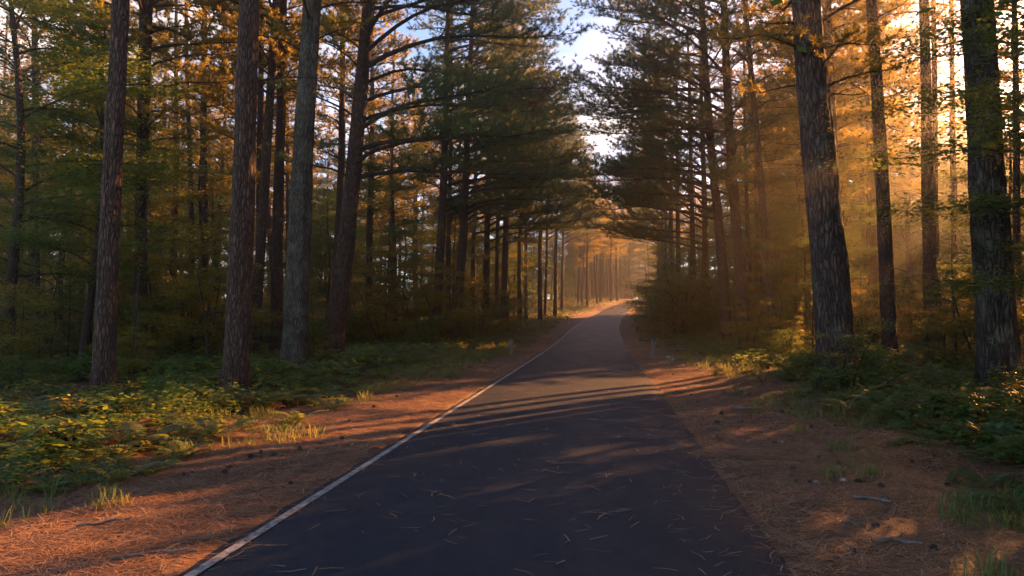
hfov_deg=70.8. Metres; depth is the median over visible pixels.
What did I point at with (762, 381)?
leafy plant
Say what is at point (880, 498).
stick
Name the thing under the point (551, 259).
forest tree
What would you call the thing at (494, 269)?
forest tree
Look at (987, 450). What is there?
fern
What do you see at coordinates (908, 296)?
shrub
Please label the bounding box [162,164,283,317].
broadleaf tree
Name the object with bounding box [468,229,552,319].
maple tree
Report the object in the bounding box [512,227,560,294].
forest tree
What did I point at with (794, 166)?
pine tree
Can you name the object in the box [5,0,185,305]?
pine tree
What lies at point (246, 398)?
fern
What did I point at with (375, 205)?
pine tree
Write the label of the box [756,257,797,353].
bare sapling
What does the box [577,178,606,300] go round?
pine tree
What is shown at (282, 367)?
leafy plant
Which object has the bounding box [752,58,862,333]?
pine tree
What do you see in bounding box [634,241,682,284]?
broadleaf tree
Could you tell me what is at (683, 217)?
pine tree
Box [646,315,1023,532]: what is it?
undergrowth
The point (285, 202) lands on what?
pine tree
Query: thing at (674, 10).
pine tree
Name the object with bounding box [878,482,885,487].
pine cone
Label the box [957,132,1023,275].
broadleaf tree
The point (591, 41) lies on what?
sky
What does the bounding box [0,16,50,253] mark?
pine tree
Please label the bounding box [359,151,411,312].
pine tree
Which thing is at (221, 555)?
road edge line
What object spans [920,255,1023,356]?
shrub
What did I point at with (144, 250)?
bare sapling
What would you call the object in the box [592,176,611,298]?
pine tree
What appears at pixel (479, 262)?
forest tree
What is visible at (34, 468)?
fern
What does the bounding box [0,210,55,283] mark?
maple tree
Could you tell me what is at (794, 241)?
broadleaf tree
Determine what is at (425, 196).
pine tree
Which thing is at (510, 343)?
marker post
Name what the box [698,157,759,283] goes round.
forest tree
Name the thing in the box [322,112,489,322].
broadleaf tree
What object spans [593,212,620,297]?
pine tree
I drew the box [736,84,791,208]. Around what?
pine tree
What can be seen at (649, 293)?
shrub
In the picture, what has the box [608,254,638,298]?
forest tree
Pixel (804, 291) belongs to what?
broadleaf tree
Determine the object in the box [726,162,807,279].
forest tree
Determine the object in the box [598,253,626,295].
forest tree
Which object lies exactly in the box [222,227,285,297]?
maple tree
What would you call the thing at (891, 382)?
leafy plant
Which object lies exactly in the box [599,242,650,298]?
forest tree
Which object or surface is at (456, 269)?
maple tree
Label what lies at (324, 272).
broadleaf tree
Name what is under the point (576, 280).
forest tree
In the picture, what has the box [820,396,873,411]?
fern
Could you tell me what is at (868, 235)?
pine tree
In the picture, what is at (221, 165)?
pine tree
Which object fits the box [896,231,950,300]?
broadleaf tree
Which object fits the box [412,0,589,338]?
pine tree
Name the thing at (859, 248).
broadleaf tree
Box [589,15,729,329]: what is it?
pine tree
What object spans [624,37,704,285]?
pine tree
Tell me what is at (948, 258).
broadleaf tree
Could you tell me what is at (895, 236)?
forest tree
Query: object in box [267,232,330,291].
forest tree
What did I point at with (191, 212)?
pine tree
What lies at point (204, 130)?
pine tree
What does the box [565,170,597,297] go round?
pine tree
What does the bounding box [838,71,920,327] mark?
pine tree
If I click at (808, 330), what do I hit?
young pine
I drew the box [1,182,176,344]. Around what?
maple tree
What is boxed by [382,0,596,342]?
pine tree
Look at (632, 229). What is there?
pine tree
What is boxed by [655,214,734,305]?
broadleaf tree
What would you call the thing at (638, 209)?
pine tree
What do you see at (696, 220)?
pine tree
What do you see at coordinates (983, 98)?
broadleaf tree
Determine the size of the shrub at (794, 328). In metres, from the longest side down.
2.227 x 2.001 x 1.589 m
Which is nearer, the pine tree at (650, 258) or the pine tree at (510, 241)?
the pine tree at (510, 241)
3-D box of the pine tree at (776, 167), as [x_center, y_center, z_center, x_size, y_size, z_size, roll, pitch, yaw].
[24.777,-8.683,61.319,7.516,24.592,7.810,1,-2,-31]
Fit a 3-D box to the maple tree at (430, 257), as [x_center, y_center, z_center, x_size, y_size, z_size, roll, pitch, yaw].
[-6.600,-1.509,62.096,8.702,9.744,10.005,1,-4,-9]
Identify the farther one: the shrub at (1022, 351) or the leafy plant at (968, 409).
the shrub at (1022, 351)
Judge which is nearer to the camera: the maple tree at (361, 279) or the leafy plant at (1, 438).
the leafy plant at (1, 438)
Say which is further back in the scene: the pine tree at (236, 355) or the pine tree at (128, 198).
the pine tree at (128, 198)
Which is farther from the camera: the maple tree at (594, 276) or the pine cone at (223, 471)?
the maple tree at (594, 276)
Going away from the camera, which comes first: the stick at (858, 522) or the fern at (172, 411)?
the stick at (858, 522)
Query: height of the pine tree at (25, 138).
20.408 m
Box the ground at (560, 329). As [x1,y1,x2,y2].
[0,299,1023,575]
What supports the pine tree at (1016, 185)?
on the ground at (560, 329)
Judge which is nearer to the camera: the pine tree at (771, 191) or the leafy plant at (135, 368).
the leafy plant at (135, 368)
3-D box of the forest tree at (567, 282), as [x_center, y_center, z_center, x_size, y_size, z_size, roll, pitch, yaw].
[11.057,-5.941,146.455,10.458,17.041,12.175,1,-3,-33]
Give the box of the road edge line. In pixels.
[184,302,623,575]
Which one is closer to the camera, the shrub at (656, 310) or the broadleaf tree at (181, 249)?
the shrub at (656, 310)
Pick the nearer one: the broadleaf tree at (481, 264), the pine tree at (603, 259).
the broadleaf tree at (481, 264)
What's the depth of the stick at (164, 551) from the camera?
4.71 m
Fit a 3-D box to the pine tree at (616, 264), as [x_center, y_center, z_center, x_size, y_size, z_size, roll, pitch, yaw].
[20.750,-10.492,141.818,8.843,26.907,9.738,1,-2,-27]
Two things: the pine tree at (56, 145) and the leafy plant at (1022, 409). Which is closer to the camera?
the leafy plant at (1022, 409)
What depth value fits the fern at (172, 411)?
9.73 m
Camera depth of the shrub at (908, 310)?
31.37 m
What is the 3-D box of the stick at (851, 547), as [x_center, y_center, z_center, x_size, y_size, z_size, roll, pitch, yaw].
[2.279,1.742,4.867,0.088,0.041,0.209,0,-2,-11]
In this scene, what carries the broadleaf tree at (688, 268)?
on the ground at (560, 329)
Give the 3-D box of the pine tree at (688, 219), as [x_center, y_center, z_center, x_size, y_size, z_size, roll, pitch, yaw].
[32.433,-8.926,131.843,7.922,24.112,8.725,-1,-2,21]
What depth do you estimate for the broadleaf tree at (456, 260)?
75.09 m
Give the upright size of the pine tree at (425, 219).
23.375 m
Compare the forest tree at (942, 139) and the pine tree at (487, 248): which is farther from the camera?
the forest tree at (942, 139)
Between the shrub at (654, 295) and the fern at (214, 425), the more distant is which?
the shrub at (654, 295)
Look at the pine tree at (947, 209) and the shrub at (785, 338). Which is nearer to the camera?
the shrub at (785, 338)
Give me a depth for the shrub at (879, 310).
38.60 m
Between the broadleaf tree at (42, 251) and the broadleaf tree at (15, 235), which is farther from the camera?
the broadleaf tree at (42, 251)
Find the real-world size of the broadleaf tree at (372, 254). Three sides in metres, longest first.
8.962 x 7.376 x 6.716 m
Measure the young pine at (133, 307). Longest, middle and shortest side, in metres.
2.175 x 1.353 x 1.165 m
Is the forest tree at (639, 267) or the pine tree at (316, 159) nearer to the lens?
the pine tree at (316, 159)
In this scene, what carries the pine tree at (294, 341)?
on the ground at (560, 329)
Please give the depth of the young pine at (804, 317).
20.75 m
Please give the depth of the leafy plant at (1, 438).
7.71 m
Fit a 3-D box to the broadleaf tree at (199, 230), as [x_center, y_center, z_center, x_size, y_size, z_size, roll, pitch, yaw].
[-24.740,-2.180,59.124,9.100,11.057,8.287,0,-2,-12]
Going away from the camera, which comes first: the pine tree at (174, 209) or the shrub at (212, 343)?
the shrub at (212, 343)
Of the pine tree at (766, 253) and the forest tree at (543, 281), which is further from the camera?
the forest tree at (543, 281)
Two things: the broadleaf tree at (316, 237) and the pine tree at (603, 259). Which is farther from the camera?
the pine tree at (603, 259)
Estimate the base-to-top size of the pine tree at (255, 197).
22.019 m
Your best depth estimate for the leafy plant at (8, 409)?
8.98 m
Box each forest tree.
[51,195,164,295]
[147,186,227,300]
[255,188,332,301]
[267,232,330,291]
[268,153,365,283]
[283,188,373,310]
[317,189,385,305]
[361,194,433,317]
[409,193,494,305]
[454,224,516,306]
[455,177,559,315]
[468,207,564,315]
[468,220,536,307]
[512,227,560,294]
[513,231,560,303]
[513,234,550,304]
[516,230,583,302]
[528,216,567,294]
[543,241,576,297]
[544,229,577,294]
[549,231,591,299]
[564,246,598,297]
[566,255,599,294]
[571,258,605,294]
[590,256,618,295]
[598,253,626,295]
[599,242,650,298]
[604,260,634,296]
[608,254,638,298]
[623,240,656,294]
[626,242,655,298]
[661,168,781,299]
[682,196,763,295]
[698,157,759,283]
[708,180,791,307]
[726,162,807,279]
[727,213,791,293]
[730,145,903,297]
[841,58,1012,309]
[852,219,941,314]
[859,225,922,295]
[890,139,965,312]
[891,129,966,296]
[894,173,942,294]
[914,96,1023,256]
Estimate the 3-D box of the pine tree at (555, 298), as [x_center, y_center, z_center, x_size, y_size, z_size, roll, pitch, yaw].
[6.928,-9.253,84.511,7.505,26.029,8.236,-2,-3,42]
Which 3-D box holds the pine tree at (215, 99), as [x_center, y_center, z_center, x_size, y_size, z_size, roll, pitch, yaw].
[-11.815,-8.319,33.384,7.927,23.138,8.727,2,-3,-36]
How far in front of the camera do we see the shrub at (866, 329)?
19.57 m
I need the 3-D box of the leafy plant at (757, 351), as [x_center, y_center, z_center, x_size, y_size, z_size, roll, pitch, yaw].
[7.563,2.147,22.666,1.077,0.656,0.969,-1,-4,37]
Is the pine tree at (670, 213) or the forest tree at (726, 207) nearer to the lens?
the pine tree at (670, 213)
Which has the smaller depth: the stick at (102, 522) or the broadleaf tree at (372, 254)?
the stick at (102, 522)
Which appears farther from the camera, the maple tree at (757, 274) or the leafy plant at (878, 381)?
the maple tree at (757, 274)
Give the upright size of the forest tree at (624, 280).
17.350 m
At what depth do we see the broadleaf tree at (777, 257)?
57.19 m
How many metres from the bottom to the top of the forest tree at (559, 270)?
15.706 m
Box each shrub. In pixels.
[0,351,73,389]
[84,325,162,379]
[117,280,194,343]
[119,260,281,359]
[121,257,269,354]
[127,268,219,329]
[182,272,270,342]
[220,286,283,324]
[349,288,424,342]
[352,269,447,335]
[393,260,499,341]
[394,275,494,336]
[473,289,536,333]
[610,262,763,335]
[611,282,654,312]
[612,272,760,334]
[615,289,717,329]
[620,285,671,325]
[622,274,670,321]
[623,276,736,331]
[700,301,769,334]
[710,299,786,351]
[720,316,793,344]
[731,327,809,356]
[761,319,815,356]
[773,281,872,344]
[780,328,895,389]
[791,289,879,334]
[803,315,910,360]
[856,292,908,333]
[867,279,970,346]
[890,301,974,360]
[896,293,922,325]
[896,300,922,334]
[896,300,922,340]
[905,277,1023,366]
[907,272,974,342]
[915,275,972,331]
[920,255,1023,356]
[966,333,1023,360]
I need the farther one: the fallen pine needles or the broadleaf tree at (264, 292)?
the broadleaf tree at (264, 292)
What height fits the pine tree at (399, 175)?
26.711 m
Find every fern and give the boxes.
[0,464,49,481]
[25,408,73,414]
[49,436,129,457]
[69,461,171,485]
[80,422,192,447]
[130,409,197,426]
[150,440,212,458]
[163,417,267,440]
[224,396,282,405]
[270,410,328,423]
[307,398,349,409]
[347,384,379,394]
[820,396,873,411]
[892,410,933,422]
[921,418,991,432]
[942,468,1022,486]
[958,386,1021,405]
[961,488,1023,511]
[972,441,1023,456]
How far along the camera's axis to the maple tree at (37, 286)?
25.13 m
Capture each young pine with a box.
[117,293,149,357]
[787,283,815,353]
[794,302,814,341]
[851,273,880,341]
[871,285,906,342]
[908,296,950,359]
[911,248,974,365]
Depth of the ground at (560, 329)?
7.06 m
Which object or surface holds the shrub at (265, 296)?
on the ground at (560, 329)
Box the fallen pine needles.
[0,335,1023,575]
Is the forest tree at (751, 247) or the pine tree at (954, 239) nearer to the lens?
the pine tree at (954, 239)
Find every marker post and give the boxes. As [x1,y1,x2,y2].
[509,339,512,353]
[651,337,655,356]
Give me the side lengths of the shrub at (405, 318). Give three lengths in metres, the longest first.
5.896 x 5.297 x 4.206 m
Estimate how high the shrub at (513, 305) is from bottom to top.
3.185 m
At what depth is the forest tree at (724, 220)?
71.35 m
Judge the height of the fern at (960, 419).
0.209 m
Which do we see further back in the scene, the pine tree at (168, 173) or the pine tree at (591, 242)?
the pine tree at (591, 242)
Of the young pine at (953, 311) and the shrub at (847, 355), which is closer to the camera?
the shrub at (847, 355)
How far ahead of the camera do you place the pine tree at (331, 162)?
94.58 m
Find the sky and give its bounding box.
[0,0,1023,298]
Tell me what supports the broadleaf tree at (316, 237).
on the ground at (560, 329)
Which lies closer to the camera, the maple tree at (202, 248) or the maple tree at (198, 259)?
the maple tree at (202, 248)
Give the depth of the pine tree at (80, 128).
39.80 m
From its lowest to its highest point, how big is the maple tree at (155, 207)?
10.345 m
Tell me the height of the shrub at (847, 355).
1.287 m
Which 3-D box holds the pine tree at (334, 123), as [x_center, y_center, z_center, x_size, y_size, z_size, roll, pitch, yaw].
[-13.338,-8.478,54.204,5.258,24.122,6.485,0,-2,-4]
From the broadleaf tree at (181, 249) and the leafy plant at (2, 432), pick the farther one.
the broadleaf tree at (181, 249)
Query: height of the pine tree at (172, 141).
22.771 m
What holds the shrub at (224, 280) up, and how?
on the ground at (560, 329)
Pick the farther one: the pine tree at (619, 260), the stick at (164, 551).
the pine tree at (619, 260)
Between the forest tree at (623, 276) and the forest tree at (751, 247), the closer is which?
the forest tree at (751, 247)
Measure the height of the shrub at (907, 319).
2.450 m
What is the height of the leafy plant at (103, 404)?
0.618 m
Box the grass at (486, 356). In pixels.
[0,298,1023,575]
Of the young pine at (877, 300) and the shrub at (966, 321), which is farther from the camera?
the young pine at (877, 300)
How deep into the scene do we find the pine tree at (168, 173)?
70.62 m
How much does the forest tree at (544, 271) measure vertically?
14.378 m
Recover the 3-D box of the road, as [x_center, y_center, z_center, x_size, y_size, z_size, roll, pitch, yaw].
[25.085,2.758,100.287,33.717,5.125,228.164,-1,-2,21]
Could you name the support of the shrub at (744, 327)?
on the ground at (560, 329)
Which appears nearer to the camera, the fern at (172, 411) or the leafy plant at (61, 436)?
the leafy plant at (61, 436)
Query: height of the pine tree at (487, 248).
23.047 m
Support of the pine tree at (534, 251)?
on the ground at (560, 329)
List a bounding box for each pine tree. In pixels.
[0,0,133,342]
[0,0,162,336]
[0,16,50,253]
[0,66,67,294]
[0,89,54,280]
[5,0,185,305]
[7,11,105,293]
[18,0,279,346]
[25,129,76,312]
[41,80,135,267]
[50,77,130,297]
[74,0,238,348]
[88,0,159,390]
[88,87,170,230]
[89,8,199,286]
[124,86,136,302]
[130,0,300,341]
[130,62,199,289]
[130,115,186,274]
[132,0,215,327]
[132,0,230,317]
[153,97,194,280]
[160,65,231,270]
[161,0,356,343]
[166,85,255,262]
[171,61,256,317]
[185,0,387,351]
[193,123,232,250]
[195,0,392,352]
[208,3,320,299]
[218,0,329,390]
[224,157,272,249]
[228,0,398,365]
[255,62,335,229]
[255,92,323,256]
[255,146,319,252]
[258,0,597,354]
[270,143,322,228]
[286,0,424,275]
[313,113,346,235]
[314,0,433,328]
[315,42,369,188]
[346,30,440,319]
[357,144,396,239]
[359,150,406,305]
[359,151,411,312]
[374,126,427,311]
[379,88,438,307]
[381,74,439,287]
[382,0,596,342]
[398,134,439,286]
[401,2,572,322]
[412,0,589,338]
[412,72,484,309]
[433,0,578,323]
[438,8,551,320]
[453,12,601,326]
[482,180,517,288]
[485,34,571,320]
[499,102,592,319]
[499,120,576,322]
[521,219,523,305]
[522,101,608,317]
[523,214,554,307]
[537,47,595,321]
[543,121,615,312]
[545,0,799,341]
[546,0,782,340]
[553,101,601,316]
[558,233,599,302]
[564,214,583,300]
[564,233,588,293]
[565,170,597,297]
[565,232,582,298]
[566,220,601,304]
[568,171,611,305]
[576,190,609,303]
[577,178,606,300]
[581,40,750,330]
[581,201,595,299]
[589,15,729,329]
[589,198,622,301]
[589,200,619,299]
[590,194,600,298]
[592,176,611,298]
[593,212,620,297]
[595,236,604,291]
[597,83,699,284]
[598,175,632,300]
[598,210,627,300]
[599,198,621,295]
[604,205,627,299]
[609,150,682,279]
[609,209,633,298]
[614,234,629,298]
[617,198,649,298]
[619,149,667,279]
[620,210,636,298]
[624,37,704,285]
[624,241,635,298]
[626,111,683,275]
[631,224,655,285]
[641,244,656,278]
[643,186,698,260]
[673,186,701,254]
[680,176,700,265]
[681,0,825,343]
[681,188,709,260]
[695,40,793,319]
[698,53,792,317]
[704,0,921,371]
[725,67,797,304]
[725,114,779,264]
[731,0,895,322]
[733,0,919,179]
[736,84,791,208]
[740,0,914,200]
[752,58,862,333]
[753,0,904,195]
[761,50,887,212]
[767,61,799,187]
[790,0,919,293]
[832,0,918,335]
[833,0,950,344]
[837,83,892,297]
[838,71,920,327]
[840,48,917,185]
[841,51,941,209]
[857,0,912,360]
[877,0,961,341]
[883,0,1003,341]
[884,0,961,351]
[892,55,967,209]
[894,167,920,299]
[916,141,970,244]
[921,1,1023,336]
[938,0,1023,385]
[938,103,966,194]
[948,0,1023,185]
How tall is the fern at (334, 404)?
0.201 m
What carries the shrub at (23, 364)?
on the ground at (560, 329)
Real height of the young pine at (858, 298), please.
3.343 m
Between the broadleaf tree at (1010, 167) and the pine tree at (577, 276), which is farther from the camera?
the pine tree at (577, 276)
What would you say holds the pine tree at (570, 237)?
on the ground at (560, 329)
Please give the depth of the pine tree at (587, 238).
118.52 m
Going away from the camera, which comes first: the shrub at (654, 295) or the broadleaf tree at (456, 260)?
the shrub at (654, 295)
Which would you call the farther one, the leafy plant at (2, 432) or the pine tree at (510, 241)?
the pine tree at (510, 241)
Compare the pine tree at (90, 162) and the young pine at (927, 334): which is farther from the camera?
the pine tree at (90, 162)
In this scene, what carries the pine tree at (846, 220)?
on the ground at (560, 329)
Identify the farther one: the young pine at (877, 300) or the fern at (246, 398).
the young pine at (877, 300)
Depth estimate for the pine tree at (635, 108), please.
34.44 m
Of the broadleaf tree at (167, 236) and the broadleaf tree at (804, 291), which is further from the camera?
the broadleaf tree at (167, 236)
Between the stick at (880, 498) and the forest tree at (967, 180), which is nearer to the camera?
the stick at (880, 498)
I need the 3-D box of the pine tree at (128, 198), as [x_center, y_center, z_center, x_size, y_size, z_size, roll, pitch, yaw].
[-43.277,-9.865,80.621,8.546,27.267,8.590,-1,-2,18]
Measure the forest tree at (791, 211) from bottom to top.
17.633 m
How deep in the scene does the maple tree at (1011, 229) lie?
31.40 m
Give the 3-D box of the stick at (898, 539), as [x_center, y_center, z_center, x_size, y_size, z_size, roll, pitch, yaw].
[2.650,1.742,5.015,0.326,0.047,0.164,0,-2,6]
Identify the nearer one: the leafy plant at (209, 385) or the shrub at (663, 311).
the leafy plant at (209, 385)
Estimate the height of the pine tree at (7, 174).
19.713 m
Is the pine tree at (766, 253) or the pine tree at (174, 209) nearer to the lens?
the pine tree at (766, 253)
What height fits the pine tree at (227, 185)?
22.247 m
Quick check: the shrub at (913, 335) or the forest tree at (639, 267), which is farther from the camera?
the forest tree at (639, 267)
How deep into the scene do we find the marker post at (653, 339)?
26.91 m
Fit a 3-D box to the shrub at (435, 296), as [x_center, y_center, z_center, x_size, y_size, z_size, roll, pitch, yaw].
[-2.973,0.779,33.351,5.370,4.264,5.978,-1,2,11]
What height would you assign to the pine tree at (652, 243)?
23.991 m
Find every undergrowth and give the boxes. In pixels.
[0,296,619,497]
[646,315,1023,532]
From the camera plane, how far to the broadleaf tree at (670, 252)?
61.24 m
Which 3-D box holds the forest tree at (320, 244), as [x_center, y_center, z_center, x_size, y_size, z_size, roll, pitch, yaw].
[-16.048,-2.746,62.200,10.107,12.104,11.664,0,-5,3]
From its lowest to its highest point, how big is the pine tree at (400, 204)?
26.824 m
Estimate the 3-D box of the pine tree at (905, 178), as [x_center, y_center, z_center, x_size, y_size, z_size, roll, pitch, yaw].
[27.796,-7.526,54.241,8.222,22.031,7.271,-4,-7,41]
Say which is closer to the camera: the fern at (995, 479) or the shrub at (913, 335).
the fern at (995, 479)
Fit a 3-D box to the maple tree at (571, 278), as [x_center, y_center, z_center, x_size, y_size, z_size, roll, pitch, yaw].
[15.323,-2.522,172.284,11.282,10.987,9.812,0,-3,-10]
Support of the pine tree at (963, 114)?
on the ground at (560, 329)
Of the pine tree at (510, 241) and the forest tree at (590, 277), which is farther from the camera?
the forest tree at (590, 277)
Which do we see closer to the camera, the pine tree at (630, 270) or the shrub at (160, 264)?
the shrub at (160, 264)
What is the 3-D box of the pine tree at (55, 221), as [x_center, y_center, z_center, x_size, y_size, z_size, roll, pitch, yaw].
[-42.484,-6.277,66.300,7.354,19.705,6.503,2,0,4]
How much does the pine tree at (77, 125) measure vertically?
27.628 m
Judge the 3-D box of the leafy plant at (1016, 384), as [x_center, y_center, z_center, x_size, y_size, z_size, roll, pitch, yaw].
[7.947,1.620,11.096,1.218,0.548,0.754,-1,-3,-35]
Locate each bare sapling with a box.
[49,246,75,356]
[121,164,178,358]
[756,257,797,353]
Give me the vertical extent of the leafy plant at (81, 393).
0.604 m
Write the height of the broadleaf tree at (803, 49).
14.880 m
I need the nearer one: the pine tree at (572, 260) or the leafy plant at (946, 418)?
the leafy plant at (946, 418)
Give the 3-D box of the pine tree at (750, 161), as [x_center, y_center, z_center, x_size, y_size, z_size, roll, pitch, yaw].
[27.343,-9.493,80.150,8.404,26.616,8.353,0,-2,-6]
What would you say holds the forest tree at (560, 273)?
on the ground at (560, 329)
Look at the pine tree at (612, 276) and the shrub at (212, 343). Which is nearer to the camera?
the shrub at (212, 343)
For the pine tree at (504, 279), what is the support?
on the ground at (560, 329)
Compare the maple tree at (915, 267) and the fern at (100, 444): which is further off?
the maple tree at (915, 267)
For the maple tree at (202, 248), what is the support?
on the ground at (560, 329)
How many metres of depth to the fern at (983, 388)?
11.16 m
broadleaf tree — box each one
[0,0,224,365]
[0,13,232,356]
[0,37,198,352]
[0,182,86,302]
[58,138,210,329]
[122,193,197,283]
[147,179,221,289]
[161,194,254,288]
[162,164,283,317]
[182,179,287,308]
[253,237,285,310]
[266,188,335,297]
[283,196,362,309]
[284,161,386,295]
[284,196,376,298]
[286,210,376,327]
[311,171,403,300]
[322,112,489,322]
[350,225,389,298]
[361,195,445,311]
[409,213,490,301]
[428,219,480,302]
[455,227,516,310]
[477,236,539,316]
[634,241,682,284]
[639,239,685,305]
[652,243,688,287]
[652,255,685,304]
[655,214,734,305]
[661,235,714,303]
[675,256,718,321]
[696,244,735,298]
[708,216,753,289]
[728,211,792,298]
[741,203,869,345]
[742,170,868,326]
[747,164,865,308]
[747,209,794,314]
[750,218,811,338]
[752,119,921,306]
[756,198,862,311]
[769,179,903,330]
[770,0,1000,51]
[803,0,1023,305]
[807,165,917,305]
[849,218,896,295]
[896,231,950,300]
[903,189,969,274]
[911,112,1023,325]
[912,185,971,290]
[939,121,1023,336]
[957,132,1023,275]
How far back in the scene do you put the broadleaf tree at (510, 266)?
64.15 m
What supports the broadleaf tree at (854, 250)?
on the ground at (560, 329)
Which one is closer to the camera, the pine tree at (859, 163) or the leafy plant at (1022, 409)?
the leafy plant at (1022, 409)
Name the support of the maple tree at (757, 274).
on the ground at (560, 329)
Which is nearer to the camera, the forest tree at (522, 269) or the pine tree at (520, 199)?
the pine tree at (520, 199)
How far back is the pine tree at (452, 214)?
43.41 m
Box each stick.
[76,513,130,526]
[110,543,196,560]
[730,406,762,409]
[834,539,856,552]
[841,518,865,523]
[853,495,892,502]
[871,532,921,544]
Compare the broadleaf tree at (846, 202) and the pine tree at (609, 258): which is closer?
the broadleaf tree at (846, 202)
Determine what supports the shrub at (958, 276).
on the ground at (560, 329)
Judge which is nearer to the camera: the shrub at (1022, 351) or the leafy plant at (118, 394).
the leafy plant at (118, 394)
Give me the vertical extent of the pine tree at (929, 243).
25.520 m
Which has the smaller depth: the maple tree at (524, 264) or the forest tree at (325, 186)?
the maple tree at (524, 264)
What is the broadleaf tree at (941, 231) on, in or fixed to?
on the ground at (560, 329)
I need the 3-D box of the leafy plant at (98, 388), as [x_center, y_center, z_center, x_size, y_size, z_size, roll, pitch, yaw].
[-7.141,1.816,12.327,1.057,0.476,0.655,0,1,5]
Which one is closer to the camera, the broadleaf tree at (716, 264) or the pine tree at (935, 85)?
the pine tree at (935, 85)
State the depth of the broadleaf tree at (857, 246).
62.16 m
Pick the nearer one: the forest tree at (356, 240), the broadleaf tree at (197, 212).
the broadleaf tree at (197, 212)
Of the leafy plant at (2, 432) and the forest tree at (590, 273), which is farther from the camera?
the forest tree at (590, 273)
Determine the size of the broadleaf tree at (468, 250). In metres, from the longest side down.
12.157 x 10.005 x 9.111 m
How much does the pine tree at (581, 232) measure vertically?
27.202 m
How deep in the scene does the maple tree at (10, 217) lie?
30.62 m
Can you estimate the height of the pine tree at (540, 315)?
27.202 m
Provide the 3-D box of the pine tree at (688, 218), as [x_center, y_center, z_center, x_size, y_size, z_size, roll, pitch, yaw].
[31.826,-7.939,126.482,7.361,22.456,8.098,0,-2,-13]
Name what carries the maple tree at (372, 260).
on the ground at (560, 329)
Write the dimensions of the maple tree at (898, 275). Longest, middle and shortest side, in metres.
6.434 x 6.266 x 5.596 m
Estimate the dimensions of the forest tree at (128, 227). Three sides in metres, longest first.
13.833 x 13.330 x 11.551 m
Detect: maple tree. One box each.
[0,119,134,350]
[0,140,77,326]
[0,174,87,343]
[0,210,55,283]
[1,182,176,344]
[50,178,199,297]
[119,134,286,343]
[168,229,224,295]
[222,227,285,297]
[318,246,385,317]
[348,231,431,338]
[354,239,389,300]
[391,215,482,307]
[397,202,505,316]
[432,252,476,304]
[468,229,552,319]
[558,258,592,296]
[590,259,614,294]
[632,253,656,289]
[716,227,810,329]
[894,257,906,305]
[897,247,946,291]
[941,187,1023,304]
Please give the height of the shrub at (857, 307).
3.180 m
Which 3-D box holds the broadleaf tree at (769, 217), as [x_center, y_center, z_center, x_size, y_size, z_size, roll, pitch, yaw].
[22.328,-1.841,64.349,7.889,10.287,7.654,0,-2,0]
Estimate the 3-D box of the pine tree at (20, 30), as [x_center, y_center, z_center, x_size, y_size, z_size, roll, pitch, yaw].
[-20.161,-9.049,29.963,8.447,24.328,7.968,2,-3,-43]
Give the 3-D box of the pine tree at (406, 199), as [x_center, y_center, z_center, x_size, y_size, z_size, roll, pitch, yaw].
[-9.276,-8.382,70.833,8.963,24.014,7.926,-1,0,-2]
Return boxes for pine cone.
[221,469,227,474]
[871,521,879,527]
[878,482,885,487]
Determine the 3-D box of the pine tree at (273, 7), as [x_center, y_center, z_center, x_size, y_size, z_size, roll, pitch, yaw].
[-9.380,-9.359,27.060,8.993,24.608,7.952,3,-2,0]
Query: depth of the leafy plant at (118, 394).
11.15 m
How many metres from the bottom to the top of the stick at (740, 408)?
0.062 m
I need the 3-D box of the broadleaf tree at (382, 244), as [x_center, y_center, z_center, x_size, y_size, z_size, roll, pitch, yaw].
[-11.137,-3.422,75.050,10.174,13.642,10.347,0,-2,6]
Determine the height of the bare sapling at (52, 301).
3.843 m
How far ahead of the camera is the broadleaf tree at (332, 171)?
69.32 m
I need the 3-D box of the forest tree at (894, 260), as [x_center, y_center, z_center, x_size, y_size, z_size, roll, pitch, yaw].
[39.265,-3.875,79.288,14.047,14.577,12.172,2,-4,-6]
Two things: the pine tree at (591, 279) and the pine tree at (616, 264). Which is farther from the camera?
the pine tree at (591, 279)
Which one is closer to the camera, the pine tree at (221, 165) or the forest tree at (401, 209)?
the pine tree at (221, 165)
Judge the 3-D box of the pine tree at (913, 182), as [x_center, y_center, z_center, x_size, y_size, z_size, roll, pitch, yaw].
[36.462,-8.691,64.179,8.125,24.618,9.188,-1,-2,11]
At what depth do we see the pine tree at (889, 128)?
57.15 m
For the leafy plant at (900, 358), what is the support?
on the ground at (560, 329)
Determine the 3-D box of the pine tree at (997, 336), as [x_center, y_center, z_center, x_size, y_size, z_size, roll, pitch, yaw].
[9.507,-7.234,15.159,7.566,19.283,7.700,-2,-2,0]
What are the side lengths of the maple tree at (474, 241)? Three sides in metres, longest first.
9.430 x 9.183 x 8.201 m
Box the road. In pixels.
[178,299,793,575]
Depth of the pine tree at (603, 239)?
128.05 m
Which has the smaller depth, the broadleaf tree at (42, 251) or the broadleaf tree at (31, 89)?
the broadleaf tree at (31, 89)
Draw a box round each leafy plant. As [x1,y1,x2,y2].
[0,391,64,401]
[0,404,18,423]
[0,405,107,456]
[0,413,55,441]
[0,427,42,451]
[43,388,150,418]
[46,390,123,414]
[62,382,124,397]
[67,386,137,417]
[70,381,145,395]
[93,389,152,402]
[118,358,151,372]
[191,380,227,394]
[221,412,257,426]
[267,361,296,372]
[736,347,764,358]
[744,369,778,383]
[795,374,830,385]
[809,359,860,390]
[842,375,919,393]
[864,375,896,390]
[865,353,904,364]
[881,354,931,362]
[893,382,975,412]
[893,395,954,412]
[901,412,956,424]
[912,395,1005,422]
[940,416,995,442]
[983,372,1018,383]
[987,385,1023,406]
[994,377,1023,390]
[1006,404,1023,415]
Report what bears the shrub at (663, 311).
on the ground at (560, 329)

